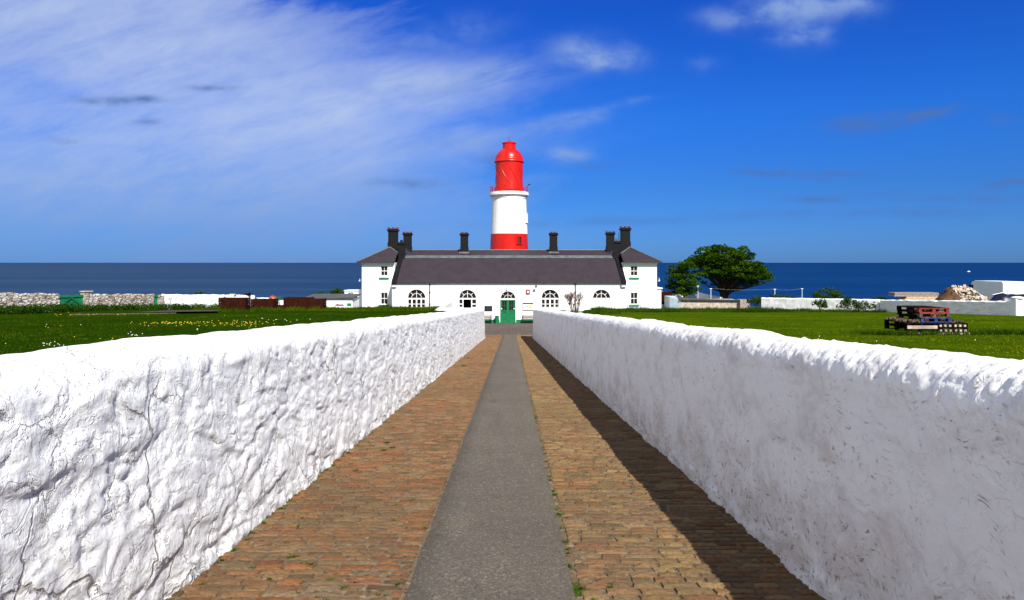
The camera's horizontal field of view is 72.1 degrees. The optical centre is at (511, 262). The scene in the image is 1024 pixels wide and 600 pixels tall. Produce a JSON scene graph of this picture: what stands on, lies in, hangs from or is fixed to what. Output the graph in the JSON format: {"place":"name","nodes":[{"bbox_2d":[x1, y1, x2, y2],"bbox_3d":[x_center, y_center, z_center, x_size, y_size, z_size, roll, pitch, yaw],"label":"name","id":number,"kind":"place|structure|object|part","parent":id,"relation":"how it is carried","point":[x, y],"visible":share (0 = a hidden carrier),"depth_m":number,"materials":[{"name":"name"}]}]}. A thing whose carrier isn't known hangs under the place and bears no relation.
{"place":"outdoors","nodes":[
{"label":"outdoors","id":0,"kind":"place"},
{"bbox_2d":[146,310,217,311],"bbox_3d":[-23.699,3.443,49.905,5.285,0.291,4.624,0,0,-23],"label":"soil bed","id":1,"kind":"object","parent":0,"point":[181,310],"visible":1,"depth_m":51.76,"materials":[{"name":"brown soil"}]},
{"bbox_2d":[403,335,574,599],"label":"path","id":2,"kind":"structure","parent":0,"point":[494,533],"depth_m":5.82,"materials":[{"name":"grey asphalt"}]},
{"bbox_2d":[485,323,532,334],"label":"pavement","id":3,"kind":"structure","parent":0,"point":[508,328],"depth_m":65.08,"materials":[{"name":"grey concrete"}]},
{"bbox_2d":[484,315,491,322],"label":"bench","id":4,"kind":"object","parent":3,"relation":"on","point":[488,316],"visible":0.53,"depth_m":70.81,"materials":[{"name":"grey wood"}]},
{"bbox_2d":[522,315,532,321],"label":"bench","id":5,"kind":"object","parent":3,"relation":"on","point":[527,316],"visible":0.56,"depth_m":70.82,"materials":[{"name":"white wood"}]},
{"bbox_2d":[0,263,1023,306],"bbox_3d":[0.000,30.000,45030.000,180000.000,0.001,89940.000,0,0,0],"label":"sea","id":6,"kind":"structure","parent":0,"point":[851,280],"depth_m":1316.75,"materials":[{"name":"liquid"}]},
{"bbox_2d":[0,306,1023,359],"bbox_3d":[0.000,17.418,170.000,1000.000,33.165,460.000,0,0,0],"label":"ground","id":7,"kind":"structure","parent":0,"point":[956,346],"depth_m":30.35,"materials":[{"name":"green plant"}]},
{"bbox_2d":[0,292,59,309],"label":"stone wall","id":8,"kind":"structure","parent":7,"relation":"on","point":[10,298],"depth_m":49.62,"materials":[{"name":"beige stone"}]},
{"bbox_2d":[60,294,83,307],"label":"gate","id":9,"kind":"structure","parent":8,"relation":"attached to","point":[76,299],"depth_m":52.77,"materials":[{"name":"green paint"}]},
{"bbox_2d":[79,291,92,305],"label":"gate pillar","id":10,"kind":"structure","parent":7,"relation":"on","point":[87,298],"depth_m":53.62,"materials":[{"name":"stone"}]},
{"bbox_2d":[0,302,217,313],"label":"nettle bank","id":11,"kind":"structure","parent":7,"relation":"on","point":[33,308],"depth_m":50.59,"materials":[{"name":"green plant"}]},
{"bbox_2d":[69,313,173,314],"bbox_3d":[-25.348,3.362,46.112,6.342,0.277,0.060,0,0,-44],"label":"edging board","id":12,"kind":"object","parent":7,"relation":"on","point":[121,313],"visible":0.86,"depth_m":46.00,"materials":[{"name":"brown wood"}]},
{"bbox_2d":[92,293,153,309],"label":"stone wall","id":13,"kind":"structure","parent":7,"relation":"on","point":[121,299],"depth_m":56.45,"materials":[{"name":"beige stone"}]},
{"bbox_2d":[157,294,164,306],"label":"stone wall","id":14,"kind":"structure","parent":7,"relation":"on","point":[160,299],"depth_m":59.86,"materials":[{"name":"white stone"}]},
{"bbox_2d":[154,295,157,305],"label":"gate","id":15,"kind":"structure","parent":14,"relation":"attached to","point":[155,299],"depth_m":59.54,"materials":[{"name":"green paint"}]},
{"bbox_2d":[194,291,205,294],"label":"shrub","id":16,"kind":"object","parent":7,"relation":"on","point":[199,292],"visible":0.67,"depth_m":73.81,"materials":[{"name":"green plant"}]},
{"bbox_2d":[164,294,254,307],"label":"garden wall","id":17,"kind":"structure","parent":7,"relation":"on","point":[207,299],"depth_m":63.42,"materials":[{"name":"white paint"}]},
{"bbox_2d":[218,297,250,310],"bbox_3d":[-21.698,3.252,55.045,2.066,1.069,1.150,0,0,0],"label":"compost bin","id":18,"kind":"object","parent":7,"relation":"on","point":[237,303],"visible":0.82,"depth_m":54.50,"materials":[{"name":"brown wood"}]},
{"bbox_2d":[0,308,484,599],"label":"boundary wall","id":19,"kind":"structure","parent":7,"relation":"on","point":[152,468],"depth_m":4.28,"materials":[{"name":"white paint"}]},
{"bbox_2d":[251,298,277,308],"bbox_3d":[-20.602,3.469,58.595,1.861,0.956,1.250,0,0,0],"label":"compost bin","id":20,"kind":"object","parent":7,"relation":"on","point":[265,303],"visible":0.69,"depth_m":58.00,"materials":[{"name":"brown wood"}]},
{"bbox_2d":[269,295,280,302],"bbox_3d":[-20.164,3.409,60.000,1.068,1.244,1.000,0,0,0],"label":"cement mixer","id":21,"kind":"object","parent":7,"relation":"on","point":[273,297],"visible":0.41,"depth_m":59.80,"materials":[{"name":"orange paint"}]},
{"bbox_2d":[283,297,313,308],"bbox_3d":[-17.444,3.353,57.595,2.114,1.066,1.250,0,0,0],"label":"compost bin","id":22,"kind":"object","parent":7,"relation":"on","point":[296,301],"visible":0.57,"depth_m":57.00,"materials":[{"name":"brown wood"}]},
{"bbox_2d":[305,298,326,309],"bbox_3d":[-15.637,3.343,56.095,1.436,0.955,1.050,0,0,0],"label":"compost bin","id":23,"kind":"object","parent":7,"relation":"on","point":[315,303],"visible":0.73,"depth_m":55.60,"materials":[{"name":"brown wood"}]},
{"bbox_2d":[306,291,327,295],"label":"shrub","id":24,"kind":"object","parent":7,"relation":"on","point":[318,292],"visible":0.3,"depth_m":80.09,"materials":[{"name":"green plant"}]},
{"bbox_2d":[193,303,440,311],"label":"tall grass","id":25,"kind":"structure","parent":7,"relation":"on","point":[367,308],"depth_m":53.58,"materials":[{"name":"green plant"}]},
{"bbox_2d":[306,294,360,307],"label":"shed","id":26,"kind":"structure","parent":7,"relation":"on","point":[345,300],"depth_m":68.00,"materials":[{"name":"white paint"}]},
{"bbox_2d":[329,287,343,293],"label":"shrub","id":27,"kind":"object","parent":7,"relation":"on","point":[336,291],"visible":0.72,"depth_m":75.78,"materials":[{"name":"green plant"}]},
{"bbox_2d":[344,289,361,306],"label":"outbuilding","id":28,"kind":"structure","parent":7,"relation":"on","point":[353,291],"depth_m":73.30,"materials":[{"name":"white paint"}]},
{"bbox_2d":[359,289,361,306],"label":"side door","id":29,"kind":"structure","parent":28,"relation":"in","point":[360,290],"depth_m":73.31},
{"bbox_2d":[357,227,413,306],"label":"cottage","id":30,"kind":"structure","parent":7,"relation":"on","point":[378,268],"depth_m":73.00,"materials":[{"name":"white paint"}]},
{"bbox_2d":[379,266,388,278],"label":"sash window","id":31,"kind":"structure","parent":30,"relation":"in","point":[384,269],"depth_m":73.10,"materials":[{"name":"white glass"}]},
{"bbox_2d":[379,293,388,305],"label":"sash window","id":32,"kind":"structure","parent":30,"relation":"in","point":[384,296],"depth_m":73.13,"materials":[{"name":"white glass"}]},
{"bbox_2d":[436,299,477,310],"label":"retaining wall","id":33,"kind":"structure","parent":7,"relation":"on","point":[448,306],"depth_m":56.02,"materials":[{"name":"white paint"}]},
{"bbox_2d":[170,335,819,599],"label":"road bed","id":34,"kind":"object","parent":7,"relation":"on","point":[366,595],"visible":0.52,"depth_m":5.29,"materials":[{"name":"brown brick"}]},
{"bbox_2d":[164,335,501,599],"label":"sett paving","id":35,"kind":"structure","parent":34,"relation":"on","point":[271,565],"depth_m":6.03,"materials":[{"name":"brown brick"}]},
{"bbox_2d":[179,352,681,599],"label":"weeds","id":36,"kind":"object","parent":34,"relation":"on","point":[576,587],"visible":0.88,"depth_m":5.19,"materials":[{"name":"green plant"}]},
{"bbox_2d":[517,335,825,599],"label":"sett paving","id":37,"kind":"structure","parent":34,"relation":"on","point":[538,367],"depth_m":5.90,"materials":[{"name":"brown brick"}]},
{"bbox_2d":[5,314,997,345],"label":"meadow flowers","id":38,"kind":"object","parent":7,"relation":"on","point":[206,325],"visible":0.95,"depth_m":27.60,"materials":[{"name":"yellow plant"}]},
{"bbox_2d":[391,239,625,322],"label":"engine house","id":39,"kind":"structure","parent":7,"relation":"on","point":[500,284],"depth_m":71.19,"materials":[{"name":"white paint"}]},
{"bbox_2d":[407,289,424,306],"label":"arched window","id":40,"kind":"structure","parent":39,"relation":"in","point":[416,298],"depth_m":71.19,"materials":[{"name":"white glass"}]},
{"bbox_2d":[459,290,475,307],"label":"arched window","id":41,"kind":"structure","parent":39,"relation":"in","point":[467,298],"depth_m":71.19,"materials":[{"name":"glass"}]},
{"bbox_2d":[485,306,491,310],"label":"plaque","id":42,"kind":"object","parent":39,"relation":"attached to","point":[488,308],"visible":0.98,"depth_m":70.96,"materials":[{"name":"black paint"}]},
{"bbox_2d":[501,301,507,321],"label":"door leaf","id":43,"kind":"structure","parent":39,"relation":"in","point":[504,304],"depth_m":71.14,"materials":[{"name":"green paint"}]},
{"bbox_2d":[508,301,514,321],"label":"door leaf","id":44,"kind":"structure","parent":39,"relation":"in","point":[511,304],"depth_m":71.14,"materials":[{"name":"green paint"}]},
{"bbox_2d":[523,303,532,309],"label":"notice board","id":45,"kind":"object","parent":39,"relation":"attached to","point":[527,306],"visible":0.98,"depth_m":70.96,"materials":[{"name":"white metal"}]},
{"bbox_2d":[541,290,558,308],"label":"arched window","id":46,"kind":"structure","parent":39,"relation":"in","point":[549,298],"depth_m":71.19,"materials":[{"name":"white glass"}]},
{"bbox_2d":[593,290,609,298],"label":"arched window","id":47,"kind":"structure","parent":39,"relation":"in","point":[599,294],"depth_m":71.19,"materials":[{"name":"white glass"}]},
{"bbox_2d":[402,231,615,254],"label":"house","id":48,"kind":"structure","parent":7,"relation":"on","point":[464,249],"depth_m":87.64,"materials":[{"name":"paint"}]},
{"bbox_2d":[489,140,530,248],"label":"lighthouse","id":49,"kind":"object","parent":7,"relation":"on","point":[508,195],"visible":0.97,"depth_m":93.19,"materials":[{"name":"red paint"}]},
{"bbox_2d":[517,236,521,243],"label":"tower window","id":50,"kind":"structure","parent":49,"relation":"in","point":[519,238],"depth_m":92.80,"materials":[{"name":"red paint"}]},
{"bbox_2d":[525,213,527,222],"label":"tower window","id":51,"kind":"structure","parent":49,"relation":"in","point":[526,214],"depth_m":94.01,"materials":[{"name":"white glass"}]},
{"bbox_2d":[563,291,585,310],"bbox_3d":[5.373,3.346,61.002,1.864,1.833,2.210,0,0,38],"label":"shrub","id":52,"kind":"object","parent":7,"relation":"on","point":[569,298],"visible":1,"depth_m":60.85,"materials":[{"name":"brown plant"}]},
{"bbox_2d":[590,304,640,307],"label":"handrail","id":53,"kind":"object","parent":7,"relation":"on","point":[616,304],"visible":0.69,"depth_m":69.58,"materials":[{"name":"white metal"}]},
{"bbox_2d":[606,226,661,308],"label":"cottage","id":54,"kind":"structure","parent":7,"relation":"on","point":[640,270],"depth_m":73.00,"materials":[{"name":"white paint"}]},
{"bbox_2d":[629,266,638,278],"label":"sash window","id":55,"kind":"structure","parent":54,"relation":"in","point":[634,269],"depth_m":73.13,"materials":[{"name":"white glass"}]},
{"bbox_2d":[629,293,638,305],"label":"sash window","id":56,"kind":"structure","parent":54,"relation":"in","point":[634,296],"depth_m":73.13,"materials":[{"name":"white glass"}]},
{"bbox_2d":[657,287,662,308],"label":"porch","id":57,"kind":"object","parent":7,"relation":"on","point":[659,297],"visible":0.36,"depth_m":73.20,"materials":[{"name":"white paint"}]},
{"bbox_2d":[661,291,695,307],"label":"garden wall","id":58,"kind":"structure","parent":7,"relation":"on","point":[677,295],"depth_m":79.19,"materials":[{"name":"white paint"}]},
{"bbox_2d":[664,261,703,296],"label":"broadleaf tree","id":59,"kind":"object","parent":7,"relation":"on","point":[683,286],"visible":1,"depth_m":75.06,"materials":[{"name":"green plant"}]},
{"bbox_2d":[664,296,738,308],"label":"garden wall","id":60,"kind":"structure","parent":7,"relation":"on","point":[674,302],"depth_m":71.00,"materials":[{"name":"stone"}]},
{"bbox_2d":[661,291,671,303],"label":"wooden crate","id":61,"kind":"object","parent":60,"relation":"on","point":[667,293],"visible":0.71,"depth_m":74.60,"materials":[{"name":"brown wood"}]},
{"bbox_2d":[695,292,722,298],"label":"garden wall","id":62,"kind":"structure","parent":7,"relation":"on","point":[703,295],"depth_m":81.84,"materials":[{"name":"white paint"}]},
{"bbox_2d":[559,305,886,313],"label":"tall grass","id":63,"kind":"structure","parent":7,"relation":"on","point":[603,310],"depth_m":58.86,"materials":[{"name":"green plant"}]},
{"bbox_2d":[684,243,774,298],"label":"broadleaf tree","id":64,"kind":"object","parent":7,"relation":"on","point":[730,269],"visible":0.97,"depth_m":76.83,"materials":[{"name":"green plant"}]},
{"bbox_2d":[737,299,749,307],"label":"log store","id":65,"kind":"structure","parent":7,"relation":"on","point":[743,303],"depth_m":70.50,"materials":[{"name":"wood"}]},
{"bbox_2d":[746,295,763,308],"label":"shrub","id":66,"kind":"object","parent":7,"relation":"on","point":[756,299],"visible":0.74,"depth_m":69.67,"materials":[{"name":"green plant"}]},
{"bbox_2d":[532,309,1023,599],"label":"boundary wall","id":67,"kind":"structure","parent":7,"relation":"on","point":[833,469],"depth_m":4.04,"materials":[{"name":"white paint"}]},
{"bbox_2d":[769,294,794,297],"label":"shrub","id":68,"kind":"object","parent":7,"relation":"on","point":[782,296],"visible":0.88,"depth_m":74.64,"materials":[{"name":"green plant"}]},
{"bbox_2d":[810,298,827,309],"bbox_3d":[27.216,3.729,62.043,1.660,1.196,1.316,0,0,0],"label":"shrub","id":69,"kind":"object","parent":7,"relation":"on","point":[820,304],"visible":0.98,"depth_m":61.81,"materials":[{"name":"green plant"}]},
{"bbox_2d":[761,297,879,310],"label":"garden wall","id":70,"kind":"structure","parent":7,"relation":"on","point":[788,303],"depth_m":64.76,"materials":[{"name":"white paint"}]},
{"bbox_2d":[812,287,846,298],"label":"shrub","id":71,"kind":"object","parent":7,"relation":"on","point":[834,294],"visible":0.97,"depth_m":71.47,"materials":[{"name":"green plant"}]},
{"bbox_2d":[836,296,860,308],"bbox_3d":[28.690,3.542,59.910,1.884,1.375,1.545,0,0,0],"label":"shrub","id":72,"kind":"object","parent":7,"relation":"on","point":[847,302],"visible":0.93,"depth_m":59.72,"materials":[{"name":"green plant"}]},
{"bbox_2d":[852,301,876,310],"bbox_3d":[29.583,3.672,59.019,1.857,1.022,1.580,0,0,0],"label":"shrub","id":73,"kind":"object","parent":7,"relation":"on","point":[862,307],"visible":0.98,"depth_m":58.91,"materials":[{"name":"green plant"}]},
{"bbox_2d":[873,295,886,299],"bbox_3d":[31.731,3.527,60.508,1.219,1.413,1.099,0,0,0],"label":"shrub","id":74,"kind":"object","parent":7,"relation":"on","point":[880,297],"visible":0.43,"depth_m":60.46,"materials":[{"name":"green plant"}]},
{"bbox_2d":[824,328,1023,335],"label":"weeds","id":75,"kind":"object","parent":7,"relation":"on","point":[971,332],"visible":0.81,"depth_m":22.70,"materials":[{"name":"green plant"}]},
{"bbox_2d":[880,299,1009,314],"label":"garden wall","id":76,"kind":"structure","parent":7,"relation":"on","point":[980,307],"depth_m":52.12,"materials":[{"name":"white paint"}]},
{"bbox_2d":[935,284,988,300],"bbox_3d":[37.209,3.051,57.904,5.302,2.495,3.192,0,0,0],"label":"rubble heap","id":77,"kind":"object","parent":7,"relation":"on","point":[961,293],"visible":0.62,"depth_m":57.23,"materials":[{"name":"brown stone"}]},
{"bbox_2d":[969,280,1023,299],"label":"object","id":78,"kind":"object","parent":7,"relation":"on","point":[988,288],"visible":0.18,"depth_m":65.06,"materials":[{"name":"white metal"}]},
{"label":"rear door","id":79,"kind":"part","parent":78,"relation":"part of","materials":[{"name":"white metal"}]},
{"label":"rear door","id":80,"kind":"part","parent":78,"relation":"part of","materials":[{"name":"white metal"}]},
{"bbox_2d":[989,290,1023,300],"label":"covered boat","id":81,"kind":"object","parent":7,"relation":"on","point":[1002,296],"visible":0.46,"depth_m":51.68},
{"bbox_2d":[1010,296,1023,315],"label":"gate pier","id":82,"kind":"structure","parent":7,"relation":"on","point":[1016,305],"depth_m":47.71,"materials":[{"name":"white paint"}]},
{"bbox_2d":[0,0,1023,262],"label":"sky","id":83,"kind":"structure","parent":0,"point":[132,131],"materials":[{"name":"blue"}]},
{"bbox_2d":[608,314,1023,358],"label":"lawn grass","id":84,"kind":"structure","parent":0,"point":[913,341],"depth_m":28.39,"materials":[{"name":"green plant"}]},
{"bbox_2d":[888,292,938,299],"bbox_3d":[35.908,3.467,63.025,4.097,1.580,1.150,0,0,0],"label":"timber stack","id":85,"kind":"object","parent":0,"point":[918,295],"visible":0.43,"depth_m":62.51,"materials":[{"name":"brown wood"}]},
{"bbox_3d":[13.979,2.338,23.020,2.140,0.085,0.160,0,0,0],"label":"brick course","id":86,"kind":"object","parent":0,"visible":0},
{"bbox_2d":[884,324,936,332],"bbox_3d":[13.399,2.212,23.700,0.999,0.155,1.400,0,0,0],"label":"pallet","id":87,"kind":"object","parent":86,"relation":"on","point":[886,326],"visible":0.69,"depth_m":23.63,"materials":[{"name":"brown wood"}]},
{"bbox_2d":[884,319,936,327],"bbox_3d":[13.398,2.054,23.710,0.997,0.155,1.400,0,0,0],"label":"pallet","id":88,"kind":"object","parent":87,"relation":"on","point":[896,323],"visible":0.73,"depth_m":23.20,"materials":[{"name":"brown wood"}]},
{"bbox_2d":[886,315,962,322],"bbox_3d":[13.874,1.934,23.691,2.141,0.296,1.333,0,0,0],"label":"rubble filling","id":89,"kind":"object","parent":88,"relation":"on","point":[899,319],"visible":0.86,"depth_m":23.27,"materials":[{"name":"brown stone"}]},
{"bbox_2d":[907,326,937,328],"bbox_3d":[13.399,2.112,22.982,0.980,0.105,0.024,0,0,0],"label":"plank","id":90,"kind":"object","parent":87,"relation":"attached to","point":[922,327],"visible":1,"depth_m":22.97,"materials":[{"name":"beige wood"}]},
{"bbox_2d":[914,324,967,332],"bbox_3d":[14.416,2.212,23.700,0.990,0.155,1.400,0,0,0],"label":"pallet","id":91,"kind":"object","parent":86,"relation":"on","point":[952,329],"visible":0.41,"depth_m":23.00,"materials":[{"name":"brown wood"}]},
{"bbox_2d":[925,320,967,327],"bbox_3d":[14.420,2.054,23.710,0.998,0.155,1.400,0,0,0],"label":"pallet","id":92,"kind":"object","parent":91,"relation":"on","point":[951,324],"visible":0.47,"depth_m":23.01,"materials":[{"name":"brown wood"}]},
{"bbox_2d":[899,315,951,321],"bbox_3d":[13.929,1.891,23.767,1.019,0.155,1.366,0,0,0],"label":"pallet","id":93,"kind":"object","parent":92,"relation":"on","point":[933,319],"visible":0.59,"depth_m":23.13,"materials":[{"name":"blue wood"}]},
{"bbox_2d":[897,310,949,317],"bbox_3d":[13.879,1.732,23.767,1.019,0.155,1.366,0,0,0],"label":"pallet","id":94,"kind":"object","parent":93,"relation":"on","point":[920,315],"visible":0.75,"depth_m":23.17,"materials":[{"name":"brown wood"}]},
{"bbox_2d":[896,305,949,312],"bbox_3d":[13.858,1.573,23.767,1.016,0.155,1.366,0,0,0],"label":"pallet","id":95,"kind":"object","parent":94,"relation":"on","point":[919,308],"visible":0.91,"depth_m":23.36,"materials":[{"name":"brown wood"}]}
]}

